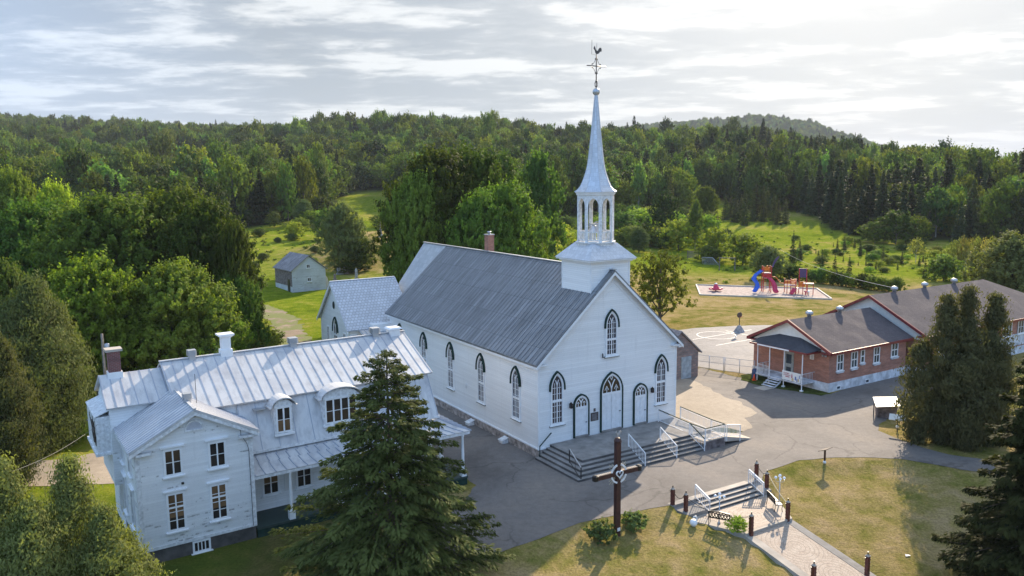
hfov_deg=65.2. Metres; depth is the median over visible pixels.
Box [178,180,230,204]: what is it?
broadleaf tree
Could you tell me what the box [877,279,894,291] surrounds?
hedge bush
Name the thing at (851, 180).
spruce tree
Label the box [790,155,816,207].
broadleaf tree
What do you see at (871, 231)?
broadleaf tree
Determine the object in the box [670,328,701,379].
stone shed
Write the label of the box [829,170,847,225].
spruce tree
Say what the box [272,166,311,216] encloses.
maple tree
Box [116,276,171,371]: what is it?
maple tree
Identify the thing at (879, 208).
spruce tree
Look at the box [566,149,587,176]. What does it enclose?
broadleaf tree
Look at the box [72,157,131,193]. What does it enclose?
aspen tree
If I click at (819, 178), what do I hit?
spruce tree
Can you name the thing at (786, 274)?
hedge bush
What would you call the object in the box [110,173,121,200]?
spruce tree
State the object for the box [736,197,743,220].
spruce tree
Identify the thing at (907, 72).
sky
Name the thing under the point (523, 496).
road
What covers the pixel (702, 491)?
handrail
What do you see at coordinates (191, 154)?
broadleaf tree
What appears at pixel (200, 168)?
broadleaf tree
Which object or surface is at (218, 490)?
window
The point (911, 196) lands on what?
spruce tree
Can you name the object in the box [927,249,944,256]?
meadow bush
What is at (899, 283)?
hedge bush
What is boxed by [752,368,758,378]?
barrel
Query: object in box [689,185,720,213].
broadleaf tree
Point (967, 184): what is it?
maple tree
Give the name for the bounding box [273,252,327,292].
grey barn
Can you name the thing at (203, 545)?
window
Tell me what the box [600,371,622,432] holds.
door
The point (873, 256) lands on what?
meadow bush
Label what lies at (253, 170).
broadleaf tree
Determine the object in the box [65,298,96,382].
maple tree
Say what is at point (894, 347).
window
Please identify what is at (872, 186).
spruce tree
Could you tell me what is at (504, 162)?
aspen tree
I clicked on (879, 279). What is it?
hedge bush
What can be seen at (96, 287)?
maple tree
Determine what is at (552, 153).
broadleaf tree
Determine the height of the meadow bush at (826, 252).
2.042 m
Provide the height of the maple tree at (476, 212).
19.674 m
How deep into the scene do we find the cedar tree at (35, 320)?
57.75 m
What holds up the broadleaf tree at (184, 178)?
on the ground
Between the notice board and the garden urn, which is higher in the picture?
the notice board
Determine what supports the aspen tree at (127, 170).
on the ground
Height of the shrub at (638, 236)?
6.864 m
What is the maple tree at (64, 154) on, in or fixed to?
on the ground
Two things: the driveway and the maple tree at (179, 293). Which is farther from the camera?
the maple tree at (179, 293)
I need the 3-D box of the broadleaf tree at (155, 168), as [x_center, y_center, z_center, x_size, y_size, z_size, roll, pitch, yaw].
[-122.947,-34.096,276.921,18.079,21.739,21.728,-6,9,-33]
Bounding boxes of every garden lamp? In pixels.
[714,492,725,523]
[774,474,785,500]
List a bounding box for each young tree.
[945,241,957,258]
[951,236,964,258]
[956,235,970,267]
[958,241,972,271]
[968,237,975,256]
[969,234,984,258]
[973,238,983,258]
[980,237,991,262]
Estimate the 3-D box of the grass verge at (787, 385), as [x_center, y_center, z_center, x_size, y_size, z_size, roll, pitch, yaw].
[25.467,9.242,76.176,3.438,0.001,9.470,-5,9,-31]
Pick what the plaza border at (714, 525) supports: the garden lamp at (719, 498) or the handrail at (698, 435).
the garden lamp at (719, 498)
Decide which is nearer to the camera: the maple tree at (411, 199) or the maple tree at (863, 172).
the maple tree at (411, 199)
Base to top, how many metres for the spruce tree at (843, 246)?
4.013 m
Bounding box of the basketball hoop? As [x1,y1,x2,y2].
[733,312,744,332]
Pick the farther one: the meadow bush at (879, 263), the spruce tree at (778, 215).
the spruce tree at (778, 215)
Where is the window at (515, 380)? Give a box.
[509,366,520,422]
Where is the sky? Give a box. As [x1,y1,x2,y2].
[0,0,1023,157]
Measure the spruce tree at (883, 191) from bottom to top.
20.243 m
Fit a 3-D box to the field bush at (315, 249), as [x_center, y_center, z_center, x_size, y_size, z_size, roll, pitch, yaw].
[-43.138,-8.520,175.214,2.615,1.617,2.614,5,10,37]
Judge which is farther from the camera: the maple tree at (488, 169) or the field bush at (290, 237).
the field bush at (290, 237)
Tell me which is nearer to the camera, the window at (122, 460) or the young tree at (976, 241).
the window at (122, 460)
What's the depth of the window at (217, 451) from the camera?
42.97 m
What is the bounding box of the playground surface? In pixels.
[697,285,827,297]
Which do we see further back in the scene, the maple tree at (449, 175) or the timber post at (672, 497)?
the maple tree at (449, 175)
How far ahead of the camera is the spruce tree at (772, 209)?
288.20 m
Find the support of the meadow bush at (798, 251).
on the ground
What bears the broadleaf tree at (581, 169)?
on the ground
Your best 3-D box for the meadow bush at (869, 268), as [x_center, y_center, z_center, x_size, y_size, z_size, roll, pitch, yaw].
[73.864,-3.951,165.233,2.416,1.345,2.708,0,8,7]
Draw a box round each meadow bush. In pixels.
[790,248,808,255]
[801,244,812,249]
[813,255,829,262]
[817,249,832,255]
[831,247,841,253]
[863,244,876,250]
[864,266,876,271]
[866,253,880,260]
[870,249,882,255]
[872,261,885,266]
[880,257,899,264]
[880,267,890,272]
[889,253,903,261]
[895,244,907,249]
[910,238,926,244]
[927,245,944,251]
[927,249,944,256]
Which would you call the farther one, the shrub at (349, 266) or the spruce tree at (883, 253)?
the spruce tree at (883, 253)
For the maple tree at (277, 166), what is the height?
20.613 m
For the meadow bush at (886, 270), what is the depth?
163.17 m
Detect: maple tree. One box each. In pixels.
[0,149,15,166]
[0,163,37,214]
[0,193,71,290]
[0,257,29,307]
[20,187,170,294]
[35,172,79,223]
[46,244,157,395]
[51,147,93,162]
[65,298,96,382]
[74,166,108,194]
[91,155,111,176]
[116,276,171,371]
[118,153,145,174]
[120,150,146,173]
[120,254,253,369]
[136,180,252,275]
[139,149,153,163]
[146,192,267,297]
[160,140,213,173]
[187,297,256,351]
[194,173,230,214]
[209,214,265,342]
[210,152,254,216]
[210,157,223,171]
[210,268,271,349]
[252,159,279,180]
[270,156,287,171]
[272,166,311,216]
[280,155,295,165]
[291,153,318,201]
[297,147,336,194]
[365,139,482,265]
[375,168,454,283]
[442,184,520,254]
[446,140,524,206]
[465,175,555,258]
[508,156,524,172]
[528,212,550,258]
[547,152,565,171]
[584,159,625,207]
[630,247,697,318]
[800,145,823,174]
[845,157,888,202]
[933,146,956,166]
[942,143,998,175]
[947,170,991,217]
[977,177,1023,238]
[996,171,1018,186]
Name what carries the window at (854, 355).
in the school
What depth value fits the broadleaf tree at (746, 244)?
179.19 m
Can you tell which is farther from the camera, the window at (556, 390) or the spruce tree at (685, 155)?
the spruce tree at (685, 155)
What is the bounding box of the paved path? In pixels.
[753,522,864,575]
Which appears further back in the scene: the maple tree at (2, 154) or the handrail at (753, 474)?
the maple tree at (2, 154)
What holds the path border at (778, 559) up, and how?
on the ground
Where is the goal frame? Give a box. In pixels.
[702,257,717,264]
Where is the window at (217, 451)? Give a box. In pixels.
[205,436,229,471]
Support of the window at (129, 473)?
in the house
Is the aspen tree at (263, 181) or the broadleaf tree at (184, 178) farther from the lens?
the aspen tree at (263, 181)
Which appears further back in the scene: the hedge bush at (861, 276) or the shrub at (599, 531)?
the hedge bush at (861, 276)
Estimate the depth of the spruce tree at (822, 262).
158.85 m
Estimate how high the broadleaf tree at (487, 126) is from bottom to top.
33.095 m
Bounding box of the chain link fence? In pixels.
[698,354,754,373]
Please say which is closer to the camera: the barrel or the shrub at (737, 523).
the shrub at (737, 523)
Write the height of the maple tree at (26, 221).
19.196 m
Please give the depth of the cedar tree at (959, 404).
57.64 m
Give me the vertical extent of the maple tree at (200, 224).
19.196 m
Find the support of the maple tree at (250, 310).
on the ground
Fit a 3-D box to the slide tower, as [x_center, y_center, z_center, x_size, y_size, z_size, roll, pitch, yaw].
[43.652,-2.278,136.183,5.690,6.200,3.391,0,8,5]
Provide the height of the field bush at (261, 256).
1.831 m
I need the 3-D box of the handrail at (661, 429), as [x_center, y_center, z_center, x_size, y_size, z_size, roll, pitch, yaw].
[11.224,11.072,57.396,0.055,1.830,1.805,-5,9,-31]
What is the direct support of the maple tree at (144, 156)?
on the ground
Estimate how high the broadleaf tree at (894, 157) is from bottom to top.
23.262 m
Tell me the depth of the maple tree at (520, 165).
318.59 m
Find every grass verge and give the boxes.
[711,428,742,432]
[741,373,830,395]
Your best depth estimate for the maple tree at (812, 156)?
343.53 m
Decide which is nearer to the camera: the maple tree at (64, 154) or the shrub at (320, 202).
the shrub at (320, 202)
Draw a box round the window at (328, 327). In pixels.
[326,325,329,338]
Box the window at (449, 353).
[445,342,454,390]
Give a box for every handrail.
[539,433,551,456]
[569,449,581,478]
[628,434,645,465]
[660,427,676,457]
[689,422,704,450]
[695,484,710,509]
[748,469,763,496]
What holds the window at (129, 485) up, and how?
in the house
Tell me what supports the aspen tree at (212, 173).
on the ground
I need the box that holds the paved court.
[680,325,771,373]
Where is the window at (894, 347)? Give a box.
[890,343,898,357]
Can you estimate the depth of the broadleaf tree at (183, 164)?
298.49 m
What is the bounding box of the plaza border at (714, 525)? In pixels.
[694,495,791,538]
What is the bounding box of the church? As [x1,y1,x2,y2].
[316,46,683,456]
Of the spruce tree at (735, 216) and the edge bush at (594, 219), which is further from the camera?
the spruce tree at (735, 216)
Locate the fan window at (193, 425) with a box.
[184,419,203,432]
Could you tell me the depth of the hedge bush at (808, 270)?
150.46 m
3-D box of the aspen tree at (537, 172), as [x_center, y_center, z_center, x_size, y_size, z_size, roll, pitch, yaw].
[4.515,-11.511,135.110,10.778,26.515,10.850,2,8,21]
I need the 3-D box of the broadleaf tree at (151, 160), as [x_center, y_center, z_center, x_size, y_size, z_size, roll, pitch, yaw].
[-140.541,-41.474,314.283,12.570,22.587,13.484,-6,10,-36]
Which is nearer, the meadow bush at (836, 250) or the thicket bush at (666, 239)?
the meadow bush at (836, 250)
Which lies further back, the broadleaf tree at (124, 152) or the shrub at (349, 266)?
the broadleaf tree at (124, 152)
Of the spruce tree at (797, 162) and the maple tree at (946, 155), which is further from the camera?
the spruce tree at (797, 162)
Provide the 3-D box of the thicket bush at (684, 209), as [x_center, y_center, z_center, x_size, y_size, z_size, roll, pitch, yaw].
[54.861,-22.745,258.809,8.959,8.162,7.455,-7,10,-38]
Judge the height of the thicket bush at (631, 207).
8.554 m
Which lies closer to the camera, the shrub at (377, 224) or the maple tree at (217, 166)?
the shrub at (377, 224)
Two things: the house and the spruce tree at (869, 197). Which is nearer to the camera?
the house
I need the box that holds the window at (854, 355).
[850,351,858,369]
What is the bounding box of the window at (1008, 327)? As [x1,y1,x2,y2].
[1003,323,1012,336]
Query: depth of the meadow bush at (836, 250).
199.25 m
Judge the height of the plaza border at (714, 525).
0.600 m
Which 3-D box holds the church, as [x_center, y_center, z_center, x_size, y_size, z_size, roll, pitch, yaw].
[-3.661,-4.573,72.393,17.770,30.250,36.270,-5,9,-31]
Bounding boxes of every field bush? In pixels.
[250,228,267,235]
[257,253,268,259]
[283,233,299,240]
[309,246,319,251]
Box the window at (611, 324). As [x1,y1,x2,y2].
[604,309,619,358]
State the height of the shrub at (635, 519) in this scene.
1.366 m
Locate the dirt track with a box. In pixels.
[262,304,311,345]
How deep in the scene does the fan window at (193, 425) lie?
42.13 m
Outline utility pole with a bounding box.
[100,334,109,374]
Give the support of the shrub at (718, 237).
on the ground
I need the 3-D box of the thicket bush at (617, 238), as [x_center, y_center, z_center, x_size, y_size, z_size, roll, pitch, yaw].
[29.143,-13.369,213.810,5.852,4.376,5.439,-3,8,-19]
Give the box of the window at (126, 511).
[120,471,128,516]
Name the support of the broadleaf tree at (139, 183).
on the ground
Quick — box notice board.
[889,413,904,431]
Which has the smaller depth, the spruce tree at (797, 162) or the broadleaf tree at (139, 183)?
the broadleaf tree at (139, 183)
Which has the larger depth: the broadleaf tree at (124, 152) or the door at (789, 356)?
the broadleaf tree at (124, 152)
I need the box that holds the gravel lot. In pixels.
[676,379,756,432]
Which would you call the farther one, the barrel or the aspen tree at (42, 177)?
the aspen tree at (42, 177)
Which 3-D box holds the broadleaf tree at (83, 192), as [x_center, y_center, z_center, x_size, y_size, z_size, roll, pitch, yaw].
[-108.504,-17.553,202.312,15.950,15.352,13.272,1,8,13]
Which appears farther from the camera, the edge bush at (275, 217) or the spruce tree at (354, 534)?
the edge bush at (275, 217)
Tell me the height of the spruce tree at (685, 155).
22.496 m
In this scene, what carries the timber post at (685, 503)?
on the ground
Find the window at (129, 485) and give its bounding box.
[127,484,136,530]
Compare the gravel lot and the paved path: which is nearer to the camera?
the paved path
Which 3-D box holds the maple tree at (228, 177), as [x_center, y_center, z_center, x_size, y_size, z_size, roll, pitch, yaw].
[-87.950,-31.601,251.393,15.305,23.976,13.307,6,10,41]
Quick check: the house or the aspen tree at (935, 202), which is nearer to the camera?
the house
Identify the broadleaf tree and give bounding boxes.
[3,156,43,187]
[26,157,53,185]
[50,137,79,158]
[51,155,70,181]
[58,142,96,192]
[69,188,92,205]
[115,147,141,171]
[124,175,149,193]
[132,172,194,201]
[134,159,170,183]
[134,179,166,196]
[145,130,179,159]
[145,155,164,167]
[159,163,174,176]
[170,151,203,177]
[172,171,190,187]
[177,142,200,171]
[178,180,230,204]
[190,158,211,180]
[202,134,224,153]
[203,177,231,222]
[205,140,229,164]
[223,167,265,206]
[242,147,276,172]
[252,169,289,216]
[273,161,298,220]
[303,156,333,201]
[313,199,367,265]
[475,111,496,138]
[477,141,494,153]
[505,146,524,160]
[521,150,532,162]
[541,144,568,169]
[548,155,564,176]
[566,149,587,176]
[570,157,586,194]
[688,198,704,243]
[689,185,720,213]
[718,231,764,264]
[739,143,767,197]
[747,244,789,277]
[766,147,791,199]
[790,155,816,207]
[854,221,895,242]
[880,151,907,172]
[904,214,935,240]
[906,236,926,262]
[959,228,1023,292]
[997,187,1023,236]
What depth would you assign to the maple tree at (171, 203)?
91.46 m
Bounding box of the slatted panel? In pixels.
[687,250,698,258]
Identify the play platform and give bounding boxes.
[784,268,813,294]
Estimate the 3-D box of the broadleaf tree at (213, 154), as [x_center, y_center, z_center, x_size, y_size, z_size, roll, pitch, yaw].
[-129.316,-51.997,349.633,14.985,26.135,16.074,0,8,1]
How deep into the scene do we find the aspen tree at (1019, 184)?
233.37 m
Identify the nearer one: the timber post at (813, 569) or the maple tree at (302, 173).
the timber post at (813, 569)
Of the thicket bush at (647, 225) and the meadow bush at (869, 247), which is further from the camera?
the thicket bush at (647, 225)
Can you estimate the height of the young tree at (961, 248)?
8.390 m
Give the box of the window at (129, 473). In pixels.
[126,457,132,479]
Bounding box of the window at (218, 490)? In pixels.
[206,478,231,523]
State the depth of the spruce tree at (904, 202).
229.70 m
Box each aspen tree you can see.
[29,166,59,194]
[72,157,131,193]
[120,162,138,189]
[168,169,182,183]
[191,164,228,203]
[201,153,215,172]
[254,168,282,216]
[315,158,334,195]
[496,147,523,186]
[514,140,569,260]
[576,164,618,212]
[630,161,648,206]
[786,149,809,178]
[814,149,830,182]
[892,156,932,188]
[912,182,959,236]
[944,161,970,191]
[980,175,1023,211]
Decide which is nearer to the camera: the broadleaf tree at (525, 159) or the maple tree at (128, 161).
the maple tree at (128, 161)
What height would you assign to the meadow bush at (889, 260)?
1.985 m
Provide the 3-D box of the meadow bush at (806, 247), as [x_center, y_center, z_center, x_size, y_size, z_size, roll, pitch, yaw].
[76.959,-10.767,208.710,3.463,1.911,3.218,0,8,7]
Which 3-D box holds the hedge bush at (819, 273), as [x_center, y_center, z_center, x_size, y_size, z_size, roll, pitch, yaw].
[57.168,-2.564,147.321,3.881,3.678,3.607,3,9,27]
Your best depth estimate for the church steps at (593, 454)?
56.79 m
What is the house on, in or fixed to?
on the ground
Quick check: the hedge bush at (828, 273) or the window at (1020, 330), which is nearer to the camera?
the window at (1020, 330)
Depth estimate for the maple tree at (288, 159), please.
313.73 m
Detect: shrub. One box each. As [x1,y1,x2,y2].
[186,338,219,356]
[245,327,277,349]
[267,325,285,345]
[282,220,307,239]
[291,199,313,218]
[306,195,335,210]
[310,205,329,237]
[332,258,366,272]
[342,230,379,269]
[366,215,383,226]
[548,220,576,254]
[559,213,576,228]
[581,516,617,544]
[606,209,639,233]
[621,510,649,532]
[626,226,650,252]
[628,208,655,226]
[655,214,701,249]
[693,243,728,262]
[698,222,731,257]
[723,515,747,532]
[838,236,856,244]
[924,253,965,280]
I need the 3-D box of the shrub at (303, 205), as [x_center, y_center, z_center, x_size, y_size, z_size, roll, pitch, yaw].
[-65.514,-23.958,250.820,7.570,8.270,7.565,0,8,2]
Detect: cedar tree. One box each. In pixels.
[0,267,100,458]
[0,325,60,495]
[0,449,176,575]
[887,282,1023,452]
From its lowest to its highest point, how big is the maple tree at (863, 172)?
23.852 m
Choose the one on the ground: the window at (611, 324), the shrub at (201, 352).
the shrub at (201, 352)
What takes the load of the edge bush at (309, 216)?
on the ground
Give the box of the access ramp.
[658,406,751,450]
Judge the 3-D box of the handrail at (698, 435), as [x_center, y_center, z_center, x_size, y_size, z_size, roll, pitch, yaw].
[13.540,10.884,58.598,0.062,1.828,1.473,-7,10,-38]
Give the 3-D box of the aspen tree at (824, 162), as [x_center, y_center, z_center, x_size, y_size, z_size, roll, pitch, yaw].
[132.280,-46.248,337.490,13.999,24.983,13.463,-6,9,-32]
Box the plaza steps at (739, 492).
[667,478,770,516]
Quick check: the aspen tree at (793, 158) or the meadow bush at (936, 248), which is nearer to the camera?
the meadow bush at (936, 248)
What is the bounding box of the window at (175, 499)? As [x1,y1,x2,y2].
[163,487,189,534]
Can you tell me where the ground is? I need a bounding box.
[10,124,1023,575]
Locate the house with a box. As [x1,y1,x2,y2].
[85,325,470,563]
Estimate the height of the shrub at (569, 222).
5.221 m
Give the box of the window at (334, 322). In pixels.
[332,317,338,338]
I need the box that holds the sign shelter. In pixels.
[873,397,899,418]
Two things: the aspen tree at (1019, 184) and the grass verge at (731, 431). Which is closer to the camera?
the grass verge at (731, 431)
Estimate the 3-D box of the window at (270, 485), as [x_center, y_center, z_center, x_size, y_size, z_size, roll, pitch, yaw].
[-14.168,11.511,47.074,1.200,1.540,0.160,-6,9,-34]
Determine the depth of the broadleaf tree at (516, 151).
345.89 m
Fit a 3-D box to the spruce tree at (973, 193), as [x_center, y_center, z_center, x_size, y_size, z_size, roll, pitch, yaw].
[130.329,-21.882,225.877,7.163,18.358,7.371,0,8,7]
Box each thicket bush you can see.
[606,202,625,215]
[614,231,627,245]
[615,224,648,246]
[622,201,646,219]
[638,219,659,244]
[644,225,666,245]
[647,225,675,248]
[671,211,686,221]
[672,206,690,218]
[697,227,732,244]
[700,210,722,231]
[700,214,721,233]
[722,227,732,235]
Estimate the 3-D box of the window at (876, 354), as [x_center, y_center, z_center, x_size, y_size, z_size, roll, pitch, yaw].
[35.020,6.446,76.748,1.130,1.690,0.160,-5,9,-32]
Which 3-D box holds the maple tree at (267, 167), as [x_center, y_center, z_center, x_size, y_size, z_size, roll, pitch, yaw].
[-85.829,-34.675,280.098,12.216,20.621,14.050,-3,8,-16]
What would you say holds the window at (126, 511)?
in the house
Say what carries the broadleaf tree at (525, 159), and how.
on the ground
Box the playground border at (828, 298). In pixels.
[696,284,831,299]
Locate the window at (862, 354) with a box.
[859,350,864,363]
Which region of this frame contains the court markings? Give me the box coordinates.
[692,330,750,344]
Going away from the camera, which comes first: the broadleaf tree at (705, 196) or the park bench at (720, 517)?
the park bench at (720, 517)
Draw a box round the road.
[375,368,1001,568]
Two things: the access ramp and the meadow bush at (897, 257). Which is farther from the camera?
the meadow bush at (897, 257)
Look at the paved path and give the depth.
44.96 m
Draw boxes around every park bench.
[708,510,731,528]
[766,490,782,511]
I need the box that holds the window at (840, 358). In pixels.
[836,354,844,372]
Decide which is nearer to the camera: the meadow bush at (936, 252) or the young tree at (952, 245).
the young tree at (952, 245)
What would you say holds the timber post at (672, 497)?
on the ground
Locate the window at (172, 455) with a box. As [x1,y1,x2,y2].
[159,444,185,479]
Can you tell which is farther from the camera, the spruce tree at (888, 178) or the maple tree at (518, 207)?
the spruce tree at (888, 178)
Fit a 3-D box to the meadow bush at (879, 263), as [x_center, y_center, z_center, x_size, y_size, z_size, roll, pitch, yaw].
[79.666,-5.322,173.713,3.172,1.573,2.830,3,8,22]
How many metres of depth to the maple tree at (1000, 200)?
223.38 m
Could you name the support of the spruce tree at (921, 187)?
on the ground
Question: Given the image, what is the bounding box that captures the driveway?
[23,453,113,485]
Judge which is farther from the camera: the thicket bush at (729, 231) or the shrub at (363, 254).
the thicket bush at (729, 231)
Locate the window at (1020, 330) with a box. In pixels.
[1017,320,1023,334]
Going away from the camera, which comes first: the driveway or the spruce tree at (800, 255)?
the driveway
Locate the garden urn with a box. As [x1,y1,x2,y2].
[689,516,697,526]
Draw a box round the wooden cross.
[592,431,641,536]
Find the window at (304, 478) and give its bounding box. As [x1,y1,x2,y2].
[295,468,314,490]
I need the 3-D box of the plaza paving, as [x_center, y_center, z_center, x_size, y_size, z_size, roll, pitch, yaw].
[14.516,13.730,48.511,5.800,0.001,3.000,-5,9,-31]
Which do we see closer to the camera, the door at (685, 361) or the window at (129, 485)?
the window at (129, 485)
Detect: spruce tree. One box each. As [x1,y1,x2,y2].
[100,174,112,199]
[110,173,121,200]
[194,171,206,198]
[244,167,258,221]
[251,169,270,224]
[268,348,515,575]
[288,147,295,165]
[332,150,345,196]
[667,174,676,210]
[681,152,694,196]
[721,198,729,219]
[727,151,745,200]
[727,196,734,217]
[730,191,740,222]
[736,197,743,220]
[738,187,749,225]
[748,193,758,221]
[750,183,759,219]
[758,186,769,221]
[769,196,778,221]
[771,200,782,224]
[781,199,791,223]
[787,156,799,207]
[788,230,796,263]
[798,247,803,259]
[810,160,824,212]
[819,160,832,212]
[819,171,836,223]
[819,252,823,267]
[823,152,834,200]
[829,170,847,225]
[832,252,837,270]
[842,239,846,249]
[845,255,851,274]
[846,159,857,213]
[857,241,862,255]
[860,186,874,231]
[866,164,877,194]
[868,172,875,210]
[870,174,890,232]
[873,170,889,217]
[881,243,884,259]
[886,169,891,183]
[890,160,904,188]
[893,179,910,238]
[907,182,916,216]
[908,158,928,193]
[911,176,926,214]
[922,260,926,277]
[927,167,938,193]
[931,356,1023,575]
[938,157,955,189]
[959,178,984,239]
[974,157,985,186]
[1017,148,1023,174]
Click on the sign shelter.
(883, 407)
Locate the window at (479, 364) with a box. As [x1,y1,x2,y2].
[475,353,485,405]
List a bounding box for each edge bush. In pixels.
[240,210,254,224]
[264,211,283,226]
[290,217,309,228]
[298,209,318,224]
[588,217,606,226]
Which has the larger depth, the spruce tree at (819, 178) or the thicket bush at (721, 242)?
the spruce tree at (819, 178)
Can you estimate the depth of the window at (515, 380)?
58.97 m
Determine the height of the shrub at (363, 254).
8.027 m
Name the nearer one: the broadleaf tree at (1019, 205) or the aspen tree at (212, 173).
the broadleaf tree at (1019, 205)
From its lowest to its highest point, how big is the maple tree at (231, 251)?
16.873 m
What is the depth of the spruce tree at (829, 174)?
303.37 m
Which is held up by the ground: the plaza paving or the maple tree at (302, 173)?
the maple tree at (302, 173)
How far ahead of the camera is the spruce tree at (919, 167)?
278.93 m
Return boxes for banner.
[782,370,800,382]
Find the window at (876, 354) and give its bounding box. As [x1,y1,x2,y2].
[873,347,880,364]
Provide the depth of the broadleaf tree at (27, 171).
242.28 m
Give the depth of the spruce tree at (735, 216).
283.66 m
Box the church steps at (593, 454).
[535,418,708,481]
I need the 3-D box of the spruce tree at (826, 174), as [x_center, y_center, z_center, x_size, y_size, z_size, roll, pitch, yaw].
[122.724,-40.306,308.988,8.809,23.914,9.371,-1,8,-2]
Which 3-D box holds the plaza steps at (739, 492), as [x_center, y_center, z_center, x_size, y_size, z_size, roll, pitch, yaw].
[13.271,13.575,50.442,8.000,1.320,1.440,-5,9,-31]
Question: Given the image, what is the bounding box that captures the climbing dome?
[709,283,722,290]
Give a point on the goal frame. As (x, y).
(706, 258)
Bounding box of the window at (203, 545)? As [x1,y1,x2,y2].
[191,537,212,555]
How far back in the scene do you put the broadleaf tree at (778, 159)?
334.43 m
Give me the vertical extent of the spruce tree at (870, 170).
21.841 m
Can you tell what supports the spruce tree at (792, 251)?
on the ground
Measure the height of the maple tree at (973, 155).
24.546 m
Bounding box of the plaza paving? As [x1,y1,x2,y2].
[699,496,782,530]
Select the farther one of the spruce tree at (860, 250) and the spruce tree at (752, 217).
the spruce tree at (752, 217)
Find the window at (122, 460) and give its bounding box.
[119,445,124,465]
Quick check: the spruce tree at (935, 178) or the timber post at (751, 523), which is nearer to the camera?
the timber post at (751, 523)
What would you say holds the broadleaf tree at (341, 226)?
on the ground
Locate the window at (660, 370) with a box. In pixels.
[654,354,668,405]
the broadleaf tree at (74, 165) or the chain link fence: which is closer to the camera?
the chain link fence
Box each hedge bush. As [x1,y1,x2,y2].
[780,260,793,279]
[787,262,802,279]
[793,267,811,280]
[804,268,818,281]
[812,264,827,282]
[820,266,837,284]
[828,268,845,285]
[836,273,852,286]
[844,275,858,287]
[853,273,867,287]
[862,274,878,289]
[870,276,888,290]
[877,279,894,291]
[886,275,906,291]
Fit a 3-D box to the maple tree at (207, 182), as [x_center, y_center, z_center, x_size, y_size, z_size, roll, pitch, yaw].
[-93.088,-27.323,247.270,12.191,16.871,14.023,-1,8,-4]
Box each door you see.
[573,394,589,438]
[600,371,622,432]
[633,383,647,425]
[681,356,690,378]
[784,351,793,371]
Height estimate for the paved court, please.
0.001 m
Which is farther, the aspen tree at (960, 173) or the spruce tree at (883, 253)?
the aspen tree at (960, 173)
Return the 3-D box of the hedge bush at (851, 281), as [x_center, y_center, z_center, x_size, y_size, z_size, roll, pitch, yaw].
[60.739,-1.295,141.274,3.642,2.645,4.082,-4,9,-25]
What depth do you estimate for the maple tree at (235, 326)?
76.82 m
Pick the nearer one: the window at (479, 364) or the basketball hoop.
the window at (479, 364)
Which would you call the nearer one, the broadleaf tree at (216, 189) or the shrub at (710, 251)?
the shrub at (710, 251)
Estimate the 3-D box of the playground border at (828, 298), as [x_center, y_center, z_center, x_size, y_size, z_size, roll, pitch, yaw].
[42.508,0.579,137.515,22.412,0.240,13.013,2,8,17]
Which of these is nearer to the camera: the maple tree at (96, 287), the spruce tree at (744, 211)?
the maple tree at (96, 287)
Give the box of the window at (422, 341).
[419,332,426,363]
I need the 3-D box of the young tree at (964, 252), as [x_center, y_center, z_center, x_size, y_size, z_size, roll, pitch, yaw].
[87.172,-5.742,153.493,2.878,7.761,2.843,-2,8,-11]
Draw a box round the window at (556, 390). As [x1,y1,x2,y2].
[549,371,565,427]
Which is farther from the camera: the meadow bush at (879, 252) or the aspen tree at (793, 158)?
the aspen tree at (793, 158)
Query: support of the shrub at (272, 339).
on the ground
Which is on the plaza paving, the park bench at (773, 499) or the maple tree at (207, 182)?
the park bench at (773, 499)
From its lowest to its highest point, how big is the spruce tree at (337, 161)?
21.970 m
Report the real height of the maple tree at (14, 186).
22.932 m
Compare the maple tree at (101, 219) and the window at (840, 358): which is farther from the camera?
the maple tree at (101, 219)
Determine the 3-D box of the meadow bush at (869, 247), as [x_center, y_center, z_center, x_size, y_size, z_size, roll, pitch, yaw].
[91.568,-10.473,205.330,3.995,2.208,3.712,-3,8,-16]
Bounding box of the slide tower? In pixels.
[751,256,783,292]
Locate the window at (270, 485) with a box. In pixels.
[261,475,281,498]
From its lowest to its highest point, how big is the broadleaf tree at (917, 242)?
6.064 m
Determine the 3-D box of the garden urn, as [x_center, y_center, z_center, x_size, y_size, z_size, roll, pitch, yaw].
[10.632,13.631,46.825,0.484,0.631,0.468,-1,8,0]
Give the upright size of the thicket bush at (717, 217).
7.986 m
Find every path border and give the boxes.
[745,535,808,575]
[787,520,875,575]
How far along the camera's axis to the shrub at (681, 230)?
205.21 m
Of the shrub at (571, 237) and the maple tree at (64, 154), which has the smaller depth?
the shrub at (571, 237)
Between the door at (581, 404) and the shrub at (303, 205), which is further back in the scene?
the shrub at (303, 205)
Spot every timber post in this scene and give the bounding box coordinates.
[670,485,674,505]
[683,491,688,511]
[748,512,753,536]
[754,460,758,479]
[764,470,769,488]
[785,498,790,521]
[810,561,816,575]
[864,552,870,575]
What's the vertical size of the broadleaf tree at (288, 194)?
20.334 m
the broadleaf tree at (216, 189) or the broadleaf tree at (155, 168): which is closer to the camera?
the broadleaf tree at (216, 189)
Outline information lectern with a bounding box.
[819,447,831,463]
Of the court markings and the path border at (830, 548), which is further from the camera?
the court markings
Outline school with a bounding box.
[746,278,1023,392]

